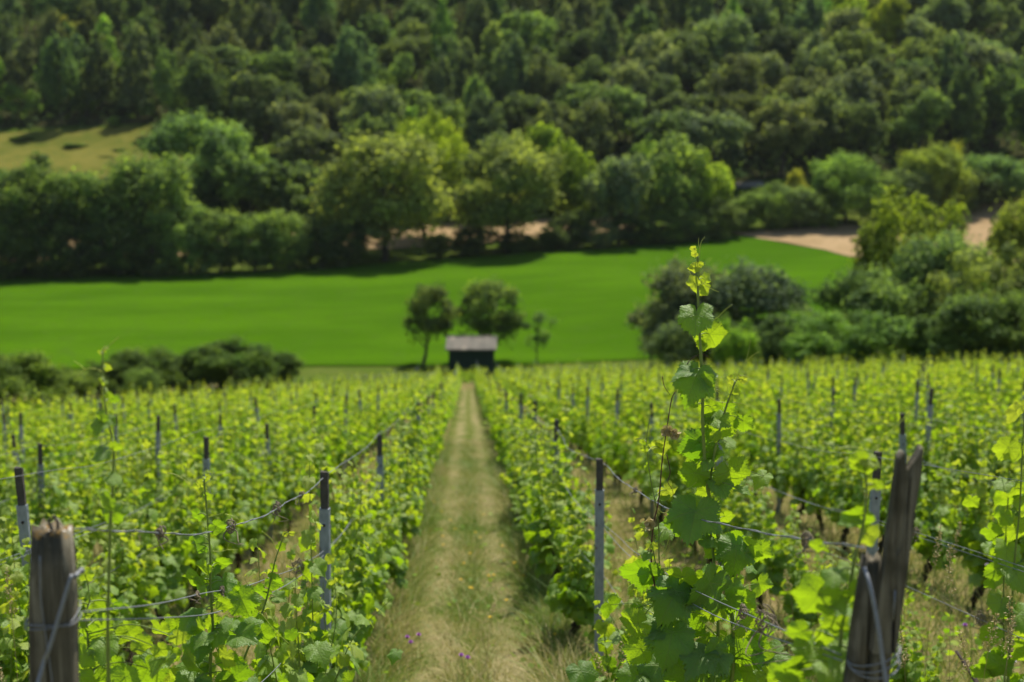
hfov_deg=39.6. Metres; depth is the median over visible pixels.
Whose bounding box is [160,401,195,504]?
grape vine
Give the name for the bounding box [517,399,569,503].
grape vine
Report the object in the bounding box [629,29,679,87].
broadleaf tree
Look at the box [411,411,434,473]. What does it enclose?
grape vine
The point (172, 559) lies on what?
grape vine
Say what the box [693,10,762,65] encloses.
broadleaf tree
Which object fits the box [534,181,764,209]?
road
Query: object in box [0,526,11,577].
grape vine
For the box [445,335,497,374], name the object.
garden shed
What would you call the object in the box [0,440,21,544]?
grape vine
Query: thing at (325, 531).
trellis post
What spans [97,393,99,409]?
trellis post
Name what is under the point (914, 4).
broadleaf tree
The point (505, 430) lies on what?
grape vine
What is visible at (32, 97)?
edge tree
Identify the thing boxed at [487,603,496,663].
grass stalk
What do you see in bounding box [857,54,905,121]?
broadleaf tree
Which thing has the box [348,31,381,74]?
conifer tree
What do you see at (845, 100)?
broadleaf tree
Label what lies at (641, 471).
grape vine
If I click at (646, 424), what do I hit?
grape vine
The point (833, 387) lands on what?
trellis post
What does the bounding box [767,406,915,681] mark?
grape vine
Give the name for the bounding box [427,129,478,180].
broadleaf tree
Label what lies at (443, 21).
conifer tree
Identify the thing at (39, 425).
grape vine
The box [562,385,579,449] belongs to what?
grape vine
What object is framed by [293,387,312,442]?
grape vine
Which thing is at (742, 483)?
grape vine
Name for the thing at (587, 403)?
trellis post
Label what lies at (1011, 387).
grape vine
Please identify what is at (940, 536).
grass stalk
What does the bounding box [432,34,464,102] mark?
conifer tree
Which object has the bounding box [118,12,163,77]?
conifer tree
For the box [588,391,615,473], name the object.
grape vine
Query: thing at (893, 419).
grape vine
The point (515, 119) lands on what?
broadleaf tree
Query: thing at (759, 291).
thicket bush
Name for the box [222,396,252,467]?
grape vine
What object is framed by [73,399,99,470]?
grape vine
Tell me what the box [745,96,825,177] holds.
broadleaf tree
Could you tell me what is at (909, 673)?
grape vine
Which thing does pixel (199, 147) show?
hedgerow tree
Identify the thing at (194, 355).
edge bush
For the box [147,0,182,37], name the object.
conifer tree
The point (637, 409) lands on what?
grape vine
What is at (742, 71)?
broadleaf tree
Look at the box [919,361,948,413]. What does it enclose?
grape vine
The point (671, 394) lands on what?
grape vine
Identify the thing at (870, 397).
grape vine
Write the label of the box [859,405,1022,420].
trellis wire
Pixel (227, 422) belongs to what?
grape vine
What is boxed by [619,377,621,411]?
trellis post
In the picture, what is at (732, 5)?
conifer tree
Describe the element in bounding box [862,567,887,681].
guy wire
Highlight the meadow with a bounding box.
[0,121,238,178]
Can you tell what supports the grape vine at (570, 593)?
on the vineyard ground at (606, 494)
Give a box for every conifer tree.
[0,0,22,44]
[0,0,23,21]
[0,0,27,52]
[0,11,24,95]
[0,60,5,78]
[2,30,37,104]
[25,0,53,15]
[32,0,74,38]
[32,30,81,126]
[33,5,66,65]
[53,33,90,94]
[59,0,93,29]
[75,0,107,49]
[78,31,124,111]
[91,13,123,80]
[92,0,129,38]
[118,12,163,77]
[118,22,163,115]
[119,0,156,51]
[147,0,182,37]
[149,0,163,7]
[150,43,187,119]
[160,0,202,51]
[222,0,261,45]
[242,1,282,54]
[249,0,278,19]
[269,17,298,75]
[272,0,306,35]
[293,2,307,26]
[300,0,337,43]
[306,10,339,59]
[318,0,346,33]
[329,21,380,92]
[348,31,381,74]
[376,49,414,107]
[401,105,424,142]
[418,50,455,116]
[425,0,455,70]
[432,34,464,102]
[451,36,483,105]
[458,0,490,57]
[458,72,492,134]
[464,88,508,153]
[467,0,505,29]
[473,19,516,96]
[483,29,530,107]
[505,0,527,10]
[510,0,542,37]
[530,0,569,18]
[551,2,583,61]
[559,0,576,13]
[570,0,601,33]
[584,0,608,27]
[588,1,621,69]
[589,0,620,63]
[620,2,658,58]
[637,0,670,36]
[662,0,691,34]
[686,0,717,32]
[687,0,714,14]
[718,0,748,37]
[766,0,793,36]
[774,0,800,12]
[783,0,827,47]
[816,0,832,30]
[935,34,969,132]
[947,57,987,157]
[995,3,1023,49]
[1010,0,1023,35]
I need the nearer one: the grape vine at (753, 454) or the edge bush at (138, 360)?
the grape vine at (753, 454)
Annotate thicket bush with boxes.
[624,253,740,365]
[637,313,725,370]
[691,256,812,367]
[708,311,760,370]
[754,312,826,367]
[779,307,866,368]
[802,261,927,361]
[835,307,955,367]
[879,224,998,367]
[906,287,1020,368]
[926,240,1023,350]
[962,285,1023,364]
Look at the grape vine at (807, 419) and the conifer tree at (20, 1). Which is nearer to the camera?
the grape vine at (807, 419)
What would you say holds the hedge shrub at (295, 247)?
on the ground at (364, 372)
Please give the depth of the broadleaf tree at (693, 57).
312.14 m
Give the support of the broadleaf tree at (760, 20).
on the forest floor
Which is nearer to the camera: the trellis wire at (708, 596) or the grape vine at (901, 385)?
the trellis wire at (708, 596)
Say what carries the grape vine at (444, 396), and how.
on the vineyard ground at (606, 494)
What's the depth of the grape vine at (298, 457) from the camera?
18.00 m
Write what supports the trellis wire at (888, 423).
attached to the trellis post at (929, 412)
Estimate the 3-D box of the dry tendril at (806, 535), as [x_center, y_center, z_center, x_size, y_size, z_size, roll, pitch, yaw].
[0.674,0.468,3.241,0.044,0.078,0.064,5,11,26]
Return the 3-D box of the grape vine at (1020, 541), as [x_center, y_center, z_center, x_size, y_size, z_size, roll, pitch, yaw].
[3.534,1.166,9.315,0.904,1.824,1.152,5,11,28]
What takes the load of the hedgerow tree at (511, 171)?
on the ground at (364, 372)
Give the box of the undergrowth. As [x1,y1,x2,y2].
[0,0,1023,210]
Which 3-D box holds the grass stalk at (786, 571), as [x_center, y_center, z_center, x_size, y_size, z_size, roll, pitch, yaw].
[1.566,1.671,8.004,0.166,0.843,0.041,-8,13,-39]
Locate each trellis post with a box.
[0,401,3,421]
[3,413,7,457]
[6,408,9,439]
[11,434,19,466]
[14,466,30,592]
[19,412,26,486]
[37,443,44,516]
[61,398,63,424]
[69,403,73,432]
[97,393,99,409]
[100,402,103,445]
[114,414,118,459]
[122,396,125,423]
[155,415,160,500]
[173,404,177,441]
[202,436,210,604]
[218,414,222,460]
[254,398,262,445]
[264,423,272,540]
[290,393,293,457]
[313,405,318,499]
[318,470,331,668]
[343,395,346,473]
[358,389,364,459]
[376,385,379,437]
[376,434,384,501]
[416,402,420,440]
[426,396,429,417]
[432,391,434,413]
[505,391,507,414]
[518,393,521,431]
[532,400,536,456]
[552,419,558,573]
[558,381,559,403]
[571,385,574,447]
[586,387,589,461]
[593,458,605,681]
[601,376,602,425]
[613,389,619,484]
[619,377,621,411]
[649,402,653,517]
[673,389,676,428]
[713,388,718,468]
[716,439,722,565]
[776,399,781,513]
[780,379,782,397]
[807,371,809,400]
[830,390,835,431]
[831,377,834,399]
[853,377,856,413]
[856,371,858,390]
[866,451,881,557]
[899,413,905,456]
[914,380,918,420]
[920,367,924,395]
[925,388,933,451]
[926,374,929,411]
[976,364,977,392]
[990,364,994,392]
[996,369,1000,402]
[1021,384,1023,430]
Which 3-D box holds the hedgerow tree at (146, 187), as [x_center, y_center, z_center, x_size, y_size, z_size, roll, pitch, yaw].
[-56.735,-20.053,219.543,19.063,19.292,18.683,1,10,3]
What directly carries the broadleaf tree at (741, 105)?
on the forest floor
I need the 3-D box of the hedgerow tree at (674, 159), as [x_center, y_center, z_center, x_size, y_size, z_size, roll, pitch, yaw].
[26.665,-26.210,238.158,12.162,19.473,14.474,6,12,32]
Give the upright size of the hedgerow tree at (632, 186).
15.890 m
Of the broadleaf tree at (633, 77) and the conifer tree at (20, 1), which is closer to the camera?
the broadleaf tree at (633, 77)
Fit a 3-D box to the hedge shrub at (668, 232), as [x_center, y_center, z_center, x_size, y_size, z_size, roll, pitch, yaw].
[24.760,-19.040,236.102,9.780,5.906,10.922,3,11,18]
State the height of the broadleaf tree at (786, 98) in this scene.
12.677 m
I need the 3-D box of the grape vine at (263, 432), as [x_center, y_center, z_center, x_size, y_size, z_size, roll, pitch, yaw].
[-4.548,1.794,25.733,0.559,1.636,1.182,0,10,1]
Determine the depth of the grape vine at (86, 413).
30.46 m
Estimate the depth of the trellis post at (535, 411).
17.17 m
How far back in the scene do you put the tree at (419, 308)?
121.18 m
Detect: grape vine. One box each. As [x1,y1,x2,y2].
[0,402,30,474]
[0,406,8,451]
[0,418,24,467]
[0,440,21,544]
[0,456,37,596]
[0,507,30,681]
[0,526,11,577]
[1,420,91,547]
[9,403,35,459]
[9,406,30,439]
[9,433,48,511]
[11,388,59,480]
[27,411,46,452]
[28,399,62,452]
[33,425,81,515]
[44,398,75,481]
[44,413,60,433]
[45,401,70,450]
[51,425,110,560]
[60,403,96,473]
[63,402,91,448]
[63,510,133,672]
[67,422,104,504]
[69,406,83,429]
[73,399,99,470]
[74,338,127,681]
[76,399,104,441]
[76,470,158,665]
[78,465,402,681]
[93,433,118,499]
[95,409,121,467]
[95,433,141,553]
[103,431,195,643]
[104,410,122,445]
[104,432,147,535]
[105,400,128,457]
[111,393,134,436]
[111,431,140,471]
[118,401,149,448]
[123,413,147,475]
[128,397,145,437]
[129,416,172,527]
[137,406,167,464]
[140,393,156,451]
[147,404,167,446]
[155,400,186,460]
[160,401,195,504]
[161,400,216,501]
[161,404,181,434]
[162,440,222,608]
[167,390,192,436]
[167,410,195,454]
[178,404,202,455]
[181,382,195,434]
[182,430,258,596]
[189,390,212,454]
[193,391,209,436]
[195,402,225,494]
[198,410,253,577]
[202,387,226,451]
[210,412,234,476]
[213,420,243,481]
[216,413,234,434]
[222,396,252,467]
[222,412,240,435]
[223,412,286,548]
[227,395,249,439]
[236,393,253,433]
[236,427,285,557]
[237,386,272,470]
[244,454,387,681]
[247,390,277,462]
[248,407,304,533]
[255,396,274,433]
[263,395,291,449]
[263,411,281,464]
[272,398,301,456]
[274,424,314,522]
[280,465,377,680]
[283,388,304,459]
[284,403,319,514]
[289,400,310,447]
[289,409,324,502]
[292,405,333,486]
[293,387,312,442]
[298,380,319,441]
[307,419,391,666]
[311,382,328,429]
[311,402,337,472]
[315,391,332,435]
[317,384,347,484]
[327,377,357,479]
[335,431,412,606]
[342,406,367,468]
[347,396,370,451]
[347,405,365,467]
[347,406,421,539]
[347,408,367,463]
[349,448,408,589]
[351,431,401,584]
[353,387,377,456]
[356,395,375,452]
[366,387,386,449]
[368,389,387,446]
[370,384,387,431]
[371,380,391,439]
[375,426,423,542]
[383,378,431,509]
[396,390,430,459]
[398,398,440,510]
[400,425,427,487]
[410,398,427,485]
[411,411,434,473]
[413,385,443,460]
[414,383,442,454]
[414,386,445,469]
[422,411,441,451]
[425,392,446,443]
[426,376,449,425]
[430,387,445,442]
[430,399,446,443]
[431,397,448,435]
[484,385,525,454]
[487,381,498,421]
[488,385,509,424]
[489,379,503,432]
[489,394,504,429]
[495,405,531,459]
[496,367,518,440]
[496,378,523,463]
[499,417,571,546]
[502,409,584,561]
[502,414,532,458]
[503,397,522,470]
[503,412,531,468]
[504,383,529,473]
[504,386,551,509]
[509,403,553,506]
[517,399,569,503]
[520,394,616,582]
[538,468,622,650]
[543,388,563,424]
[547,382,558,424]
[551,378,582,446]
[551,384,571,433]
[561,388,593,456]
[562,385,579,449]
[565,237,791,681]
[571,382,582,449]
[572,400,597,459]
[574,369,600,464]
[579,399,611,461]
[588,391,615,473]
[589,507,673,681]
[600,406,628,485]
[604,394,640,492]
[606,382,618,420]
[608,378,629,424]
[620,374,651,440]
[620,393,658,508]
[621,384,669,509]
[634,386,650,437]
[636,376,665,438]
[640,393,686,521]
[644,386,668,437]
[650,387,696,540]
[651,379,672,427]
[662,372,679,411]
[662,372,682,422]
[662,392,686,444]
[673,404,690,428]
[674,388,693,424]
[676,399,700,429]
[679,423,698,555]
[681,428,747,563]
[686,407,695,424]
[687,407,700,428]
[698,367,722,422]
[698,397,735,468]
[711,449,766,582]
[719,374,756,438]
[720,394,743,465]
[726,386,764,480]
[732,363,755,437]
[735,381,754,409]
[736,365,762,410]
[739,382,776,495]
[741,380,767,433]
[743,457,809,609]
[749,391,795,512]
[750,384,793,448]
[752,369,771,411]
[755,381,795,440]
[764,381,786,427]
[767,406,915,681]
[773,364,803,421]
[774,404,824,523]
[777,391,805,458]
[779,504,837,629]
[781,392,851,533]
[782,384,807,433]
[786,365,801,416]
[788,394,841,451]
[792,373,820,409]
[794,370,825,431]
[802,380,828,406]
[808,376,830,430]
[813,379,851,453]
[814,417,883,549]
[816,368,836,421]
[820,541,856,626]
[824,376,864,435]
[832,376,870,472]
[839,372,872,436]
[841,363,867,423]
[846,400,898,475]
[849,411,918,554]
[854,363,879,423]
[856,369,873,403]
[860,368,890,416]
[861,378,888,452]
[873,405,939,475]
[878,373,902,417]
[879,385,921,454]
[881,365,925,424]
[881,418,964,584]
[888,357,920,410]
[890,589,952,681]
[893,376,930,425]
[900,378,935,459]
[906,372,931,409]
[913,405,954,498]
[915,373,942,397]
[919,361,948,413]
[927,374,953,439]
[929,382,961,461]
[931,377,999,512]
[931,431,1023,609]
[941,370,988,428]
[942,376,970,431]
[949,370,975,414]
[955,396,1011,467]
[955,399,1023,681]
[956,373,999,452]
[961,356,986,410]
[961,365,984,424]
[976,365,1022,426]
[976,385,1023,509]
[978,397,1021,466]
[981,364,1005,411]
[981,393,1022,465]
[983,365,1023,410]
[983,392,1023,566]
[993,363,1022,404]
[1004,357,1022,403]
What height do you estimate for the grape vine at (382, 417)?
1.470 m
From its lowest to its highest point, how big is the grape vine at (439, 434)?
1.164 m
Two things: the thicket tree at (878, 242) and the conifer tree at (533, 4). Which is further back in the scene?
the conifer tree at (533, 4)
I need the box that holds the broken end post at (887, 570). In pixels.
[843,444,923,681]
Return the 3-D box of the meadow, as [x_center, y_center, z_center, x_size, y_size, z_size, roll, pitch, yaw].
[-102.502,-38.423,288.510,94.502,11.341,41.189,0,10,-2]
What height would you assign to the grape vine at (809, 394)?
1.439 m
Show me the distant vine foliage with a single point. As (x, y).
(452, 387)
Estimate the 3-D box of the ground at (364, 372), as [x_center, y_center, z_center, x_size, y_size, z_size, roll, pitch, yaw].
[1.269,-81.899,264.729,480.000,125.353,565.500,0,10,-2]
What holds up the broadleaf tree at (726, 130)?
on the forest floor
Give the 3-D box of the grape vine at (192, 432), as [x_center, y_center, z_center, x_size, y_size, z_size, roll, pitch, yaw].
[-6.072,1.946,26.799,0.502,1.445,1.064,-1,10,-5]
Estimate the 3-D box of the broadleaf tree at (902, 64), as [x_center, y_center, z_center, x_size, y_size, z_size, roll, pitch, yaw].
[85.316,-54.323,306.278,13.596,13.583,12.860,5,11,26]
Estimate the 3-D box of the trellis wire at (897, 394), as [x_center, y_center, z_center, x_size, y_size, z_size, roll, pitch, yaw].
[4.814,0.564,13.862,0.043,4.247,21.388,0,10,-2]
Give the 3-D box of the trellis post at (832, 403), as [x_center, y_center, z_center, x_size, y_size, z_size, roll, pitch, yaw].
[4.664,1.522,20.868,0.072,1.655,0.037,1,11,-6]
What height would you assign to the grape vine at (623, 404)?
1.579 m
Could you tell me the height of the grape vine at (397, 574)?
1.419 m
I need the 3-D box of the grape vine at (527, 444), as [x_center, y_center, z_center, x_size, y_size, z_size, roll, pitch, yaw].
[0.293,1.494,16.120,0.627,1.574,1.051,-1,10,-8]
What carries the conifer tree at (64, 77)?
on the forest floor
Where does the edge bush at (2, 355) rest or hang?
on the vineyard ground at (606, 494)
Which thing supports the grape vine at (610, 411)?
on the vineyard ground at (606, 494)
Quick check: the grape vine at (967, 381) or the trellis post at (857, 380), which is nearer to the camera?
the grape vine at (967, 381)
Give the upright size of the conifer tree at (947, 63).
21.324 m
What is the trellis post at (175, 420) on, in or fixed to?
on the vineyard ground at (606, 494)
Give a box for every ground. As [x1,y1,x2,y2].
[0,120,1023,385]
[0,382,1023,681]
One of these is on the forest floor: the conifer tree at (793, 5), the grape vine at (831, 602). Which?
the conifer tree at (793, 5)
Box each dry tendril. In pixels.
[147,525,168,549]
[188,590,200,603]
[219,585,224,595]
[223,518,243,545]
[271,501,287,521]
[290,558,307,585]
[295,491,304,506]
[629,486,637,496]
[732,603,749,631]
[745,603,794,665]
[795,530,815,561]
[912,526,921,541]
[973,611,988,634]
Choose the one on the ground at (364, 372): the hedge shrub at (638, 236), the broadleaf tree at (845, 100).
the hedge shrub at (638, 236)
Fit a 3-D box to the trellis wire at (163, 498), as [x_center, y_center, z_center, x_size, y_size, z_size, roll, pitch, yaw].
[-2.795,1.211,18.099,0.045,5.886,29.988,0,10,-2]
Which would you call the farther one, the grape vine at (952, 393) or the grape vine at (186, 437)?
the grape vine at (952, 393)
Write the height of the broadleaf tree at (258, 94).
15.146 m
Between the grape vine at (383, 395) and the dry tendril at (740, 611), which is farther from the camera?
the grape vine at (383, 395)
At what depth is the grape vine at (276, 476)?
15.80 m
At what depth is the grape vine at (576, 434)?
27.44 m
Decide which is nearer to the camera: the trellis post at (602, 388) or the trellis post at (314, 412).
the trellis post at (314, 412)
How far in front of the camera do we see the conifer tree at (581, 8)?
338.62 m
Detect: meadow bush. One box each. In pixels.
[9,136,34,139]
[63,143,86,146]
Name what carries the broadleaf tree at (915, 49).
on the forest floor
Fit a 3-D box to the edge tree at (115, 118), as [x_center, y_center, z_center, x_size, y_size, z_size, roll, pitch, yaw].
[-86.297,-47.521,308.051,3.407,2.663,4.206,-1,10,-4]
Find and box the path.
[379,390,557,681]
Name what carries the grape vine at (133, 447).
on the vineyard ground at (606, 494)
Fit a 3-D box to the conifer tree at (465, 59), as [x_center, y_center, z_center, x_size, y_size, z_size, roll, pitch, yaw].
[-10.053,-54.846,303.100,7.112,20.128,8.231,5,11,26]
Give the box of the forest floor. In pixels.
[0,0,1023,212]
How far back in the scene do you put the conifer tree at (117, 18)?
341.92 m
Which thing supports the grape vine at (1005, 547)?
on the vineyard ground at (606, 494)
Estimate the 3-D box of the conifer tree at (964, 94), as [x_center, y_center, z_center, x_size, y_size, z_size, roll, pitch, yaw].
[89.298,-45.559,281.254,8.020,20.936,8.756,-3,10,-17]
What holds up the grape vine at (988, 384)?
on the vineyard ground at (606, 494)
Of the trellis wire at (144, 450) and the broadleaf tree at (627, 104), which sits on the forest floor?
the broadleaf tree at (627, 104)
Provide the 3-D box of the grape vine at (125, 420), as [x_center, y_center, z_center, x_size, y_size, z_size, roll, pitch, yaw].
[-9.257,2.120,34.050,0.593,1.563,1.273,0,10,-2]
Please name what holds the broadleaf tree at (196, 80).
on the meadow
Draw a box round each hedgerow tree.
[0,150,82,271]
[30,166,125,268]
[78,150,206,255]
[130,106,254,203]
[204,146,293,220]
[246,160,330,225]
[307,129,464,261]
[385,107,465,239]
[449,130,567,253]
[520,121,598,229]
[578,152,654,244]
[619,134,666,214]
[641,126,714,215]
[683,147,736,219]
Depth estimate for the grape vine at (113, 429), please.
32.86 m
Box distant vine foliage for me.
[0,348,1023,440]
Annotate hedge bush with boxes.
[720,192,769,231]
[746,179,798,229]
[768,184,823,227]
[785,168,810,190]
[798,179,848,227]
[807,148,886,223]
[852,173,908,222]
[881,166,942,216]
[894,140,979,214]
[932,140,964,208]
[941,165,1005,211]
[962,153,1023,203]
[1004,159,1023,198]
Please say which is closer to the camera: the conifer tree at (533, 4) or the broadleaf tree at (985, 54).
the broadleaf tree at (985, 54)
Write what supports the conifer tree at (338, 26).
on the forest floor
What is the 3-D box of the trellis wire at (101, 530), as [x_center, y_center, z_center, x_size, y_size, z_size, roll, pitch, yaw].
[-1.301,0.733,17.936,0.054,6.018,29.838,0,10,-2]
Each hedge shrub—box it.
[11,220,77,278]
[46,221,104,277]
[153,204,218,275]
[192,208,251,272]
[219,212,284,271]
[258,206,317,270]
[295,212,353,269]
[322,218,371,267]
[420,234,454,258]
[448,227,498,255]
[492,230,541,252]
[525,228,570,249]
[540,205,598,250]
[569,216,623,248]
[608,214,661,244]
[634,208,688,242]
[665,206,721,240]
[692,195,746,239]
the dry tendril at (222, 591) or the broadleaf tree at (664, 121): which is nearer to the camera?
the dry tendril at (222, 591)
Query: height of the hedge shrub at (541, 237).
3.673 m
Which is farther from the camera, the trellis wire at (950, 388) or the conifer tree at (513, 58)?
the conifer tree at (513, 58)
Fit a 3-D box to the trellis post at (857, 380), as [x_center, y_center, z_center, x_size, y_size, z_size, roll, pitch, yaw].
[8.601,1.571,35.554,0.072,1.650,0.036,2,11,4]
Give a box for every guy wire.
[36,567,84,681]
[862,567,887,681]
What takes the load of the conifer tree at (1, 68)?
on the forest floor
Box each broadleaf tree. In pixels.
[172,33,236,107]
[173,0,233,35]
[173,49,231,124]
[200,20,246,68]
[209,44,258,83]
[223,67,267,136]
[224,69,306,153]
[242,47,309,98]
[265,98,328,145]
[275,125,346,169]
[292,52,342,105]
[293,44,346,94]
[302,93,346,136]
[334,0,388,36]
[335,84,406,143]
[339,83,400,108]
[340,113,402,147]
[341,9,397,61]
[376,33,433,89]
[383,0,407,13]
[393,0,456,39]
[394,14,431,54]
[401,86,469,145]
[406,0,458,10]
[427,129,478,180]
[479,129,524,158]
[493,91,551,145]
[499,7,559,55]
[501,46,574,96]
[522,51,577,107]
[524,99,575,146]
[548,26,601,73]
[550,78,605,118]
[551,96,622,169]
[569,53,612,99]
[575,81,645,155]
[600,59,657,142]
[607,0,649,18]
[625,106,704,157]
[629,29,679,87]
[639,71,681,130]
[646,90,715,130]
[656,20,721,66]
[662,31,719,94]
[674,106,753,167]
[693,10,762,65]
[695,64,756,95]
[702,91,764,138]
[703,50,773,108]
[717,0,778,37]
[744,51,791,95]
[744,91,796,132]
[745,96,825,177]
[756,25,811,75]
[773,65,830,102]
[790,29,851,90]
[797,90,866,118]
[801,86,847,161]
[818,5,873,69]
[824,0,877,31]
[826,63,889,123]
[828,25,893,75]
[832,99,893,159]
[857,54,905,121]
[863,0,910,47]
[865,0,885,27]
[880,59,939,144]
[885,13,953,50]
[886,56,940,91]
[886,85,953,153]
[895,25,950,76]
[904,0,933,16]
[911,0,972,36]
[937,38,1014,106]
[947,0,1005,34]
[948,30,981,60]
[973,39,1023,88]
[973,64,1023,145]
[993,0,1017,22]
[1001,78,1023,142]
[1002,21,1023,72]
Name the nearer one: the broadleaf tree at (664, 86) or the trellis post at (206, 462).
the trellis post at (206, 462)
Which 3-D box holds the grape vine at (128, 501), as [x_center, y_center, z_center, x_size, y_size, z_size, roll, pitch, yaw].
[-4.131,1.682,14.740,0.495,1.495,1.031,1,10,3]
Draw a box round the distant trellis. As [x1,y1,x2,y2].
[294,355,903,398]
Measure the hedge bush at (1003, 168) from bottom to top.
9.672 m
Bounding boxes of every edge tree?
[0,81,31,116]
[24,89,44,115]
[57,11,76,37]
[85,47,121,75]
[105,116,120,124]
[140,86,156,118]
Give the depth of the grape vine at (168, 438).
24.49 m
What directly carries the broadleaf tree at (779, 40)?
on the forest floor
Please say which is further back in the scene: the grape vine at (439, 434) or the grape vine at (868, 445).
the grape vine at (439, 434)
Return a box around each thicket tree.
[846,181,988,355]
[984,189,1023,297]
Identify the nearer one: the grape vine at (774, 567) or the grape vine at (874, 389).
the grape vine at (774, 567)
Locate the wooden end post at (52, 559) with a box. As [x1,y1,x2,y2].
[24,514,81,681]
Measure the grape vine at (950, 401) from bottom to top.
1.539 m
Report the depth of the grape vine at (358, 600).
8.12 m
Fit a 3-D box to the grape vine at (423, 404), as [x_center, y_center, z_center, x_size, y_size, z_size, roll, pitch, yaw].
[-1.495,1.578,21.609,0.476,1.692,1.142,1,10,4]
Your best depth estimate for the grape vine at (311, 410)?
33.85 m
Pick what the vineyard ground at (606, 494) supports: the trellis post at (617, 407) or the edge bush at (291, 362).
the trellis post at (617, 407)
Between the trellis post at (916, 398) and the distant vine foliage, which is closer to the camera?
the trellis post at (916, 398)
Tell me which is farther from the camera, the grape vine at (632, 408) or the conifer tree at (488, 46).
the conifer tree at (488, 46)
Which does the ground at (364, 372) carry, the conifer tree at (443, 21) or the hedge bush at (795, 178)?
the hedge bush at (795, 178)
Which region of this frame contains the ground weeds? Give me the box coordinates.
[79,441,1019,681]
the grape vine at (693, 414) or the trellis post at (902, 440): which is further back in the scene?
the grape vine at (693, 414)
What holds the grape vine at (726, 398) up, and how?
on the vineyard ground at (606, 494)
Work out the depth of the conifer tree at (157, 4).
362.50 m
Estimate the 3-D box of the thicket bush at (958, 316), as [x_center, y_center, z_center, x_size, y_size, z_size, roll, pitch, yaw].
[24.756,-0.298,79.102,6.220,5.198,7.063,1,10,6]
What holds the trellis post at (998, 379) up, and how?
on the ground at (364, 372)
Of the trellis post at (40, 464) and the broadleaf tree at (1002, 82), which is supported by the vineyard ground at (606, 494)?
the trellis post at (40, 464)
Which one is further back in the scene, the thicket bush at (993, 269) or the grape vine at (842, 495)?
the thicket bush at (993, 269)
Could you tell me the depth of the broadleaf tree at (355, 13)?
339.83 m
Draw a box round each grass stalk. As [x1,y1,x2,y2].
[0,667,6,681]
[4,567,17,681]
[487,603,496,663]
[590,649,609,681]
[620,641,625,663]
[783,569,793,621]
[802,548,818,620]
[897,629,908,681]
[925,524,942,675]
[935,521,961,666]
[943,544,956,679]
[956,629,974,681]
[983,613,998,680]
[999,596,1014,678]
[1001,614,1017,678]
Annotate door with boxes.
[468,351,479,374]
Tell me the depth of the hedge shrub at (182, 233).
213.69 m
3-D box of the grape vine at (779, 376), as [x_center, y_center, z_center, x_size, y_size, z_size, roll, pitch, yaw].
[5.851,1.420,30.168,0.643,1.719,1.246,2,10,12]
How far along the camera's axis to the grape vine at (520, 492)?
12.78 m
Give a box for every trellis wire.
[0,388,370,479]
[0,406,368,560]
[0,407,244,455]
[0,411,358,564]
[0,458,304,628]
[1,409,164,433]
[2,429,247,502]
[4,429,243,500]
[73,390,433,535]
[79,407,435,620]
[82,408,432,612]
[262,535,369,681]
[508,393,866,548]
[517,423,842,660]
[518,423,841,655]
[564,401,1023,566]
[570,403,1023,571]
[577,389,1023,481]
[600,433,1022,638]
[683,410,992,480]
[684,411,992,484]
[715,391,1022,433]
[774,407,981,439]
[780,387,993,404]
[857,382,1009,390]
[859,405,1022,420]
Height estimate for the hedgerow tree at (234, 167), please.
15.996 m
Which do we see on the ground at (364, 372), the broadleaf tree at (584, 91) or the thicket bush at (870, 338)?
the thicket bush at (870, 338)
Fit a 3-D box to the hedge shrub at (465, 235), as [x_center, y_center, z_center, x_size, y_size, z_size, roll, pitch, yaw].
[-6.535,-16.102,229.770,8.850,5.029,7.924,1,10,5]
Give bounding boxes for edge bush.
[0,349,74,413]
[0,353,27,399]
[26,364,99,409]
[84,357,126,402]
[101,342,184,395]
[119,366,163,400]
[155,339,225,394]
[182,333,283,392]
[243,350,305,387]
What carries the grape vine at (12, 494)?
on the vineyard ground at (606, 494)
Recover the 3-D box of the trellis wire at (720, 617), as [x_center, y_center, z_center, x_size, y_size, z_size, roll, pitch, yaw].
[0.250,1.023,16.214,0.049,5.450,26.328,0,10,-2]
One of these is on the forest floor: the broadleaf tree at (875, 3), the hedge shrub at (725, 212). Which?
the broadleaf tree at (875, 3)
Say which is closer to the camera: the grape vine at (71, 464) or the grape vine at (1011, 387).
the grape vine at (71, 464)
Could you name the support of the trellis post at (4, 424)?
on the vineyard ground at (606, 494)
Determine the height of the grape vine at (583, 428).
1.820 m
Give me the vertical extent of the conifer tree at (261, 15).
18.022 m
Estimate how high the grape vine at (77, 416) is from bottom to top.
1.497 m
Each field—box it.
[0,234,994,368]
[3,218,626,259]
[734,196,1023,272]
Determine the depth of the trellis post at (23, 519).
7.27 m
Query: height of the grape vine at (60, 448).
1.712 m
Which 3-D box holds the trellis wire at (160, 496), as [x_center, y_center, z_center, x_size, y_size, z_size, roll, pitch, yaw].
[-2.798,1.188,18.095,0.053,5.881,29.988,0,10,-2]
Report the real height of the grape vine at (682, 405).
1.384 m
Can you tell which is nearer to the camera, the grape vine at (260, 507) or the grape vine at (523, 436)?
the grape vine at (260, 507)
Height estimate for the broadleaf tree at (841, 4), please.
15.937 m
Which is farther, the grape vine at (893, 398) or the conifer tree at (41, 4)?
the conifer tree at (41, 4)
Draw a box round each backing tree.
[0,168,15,194]
[152,187,196,217]
[183,168,251,213]
[231,199,283,217]
[294,168,331,197]
[445,178,471,212]
[718,168,749,181]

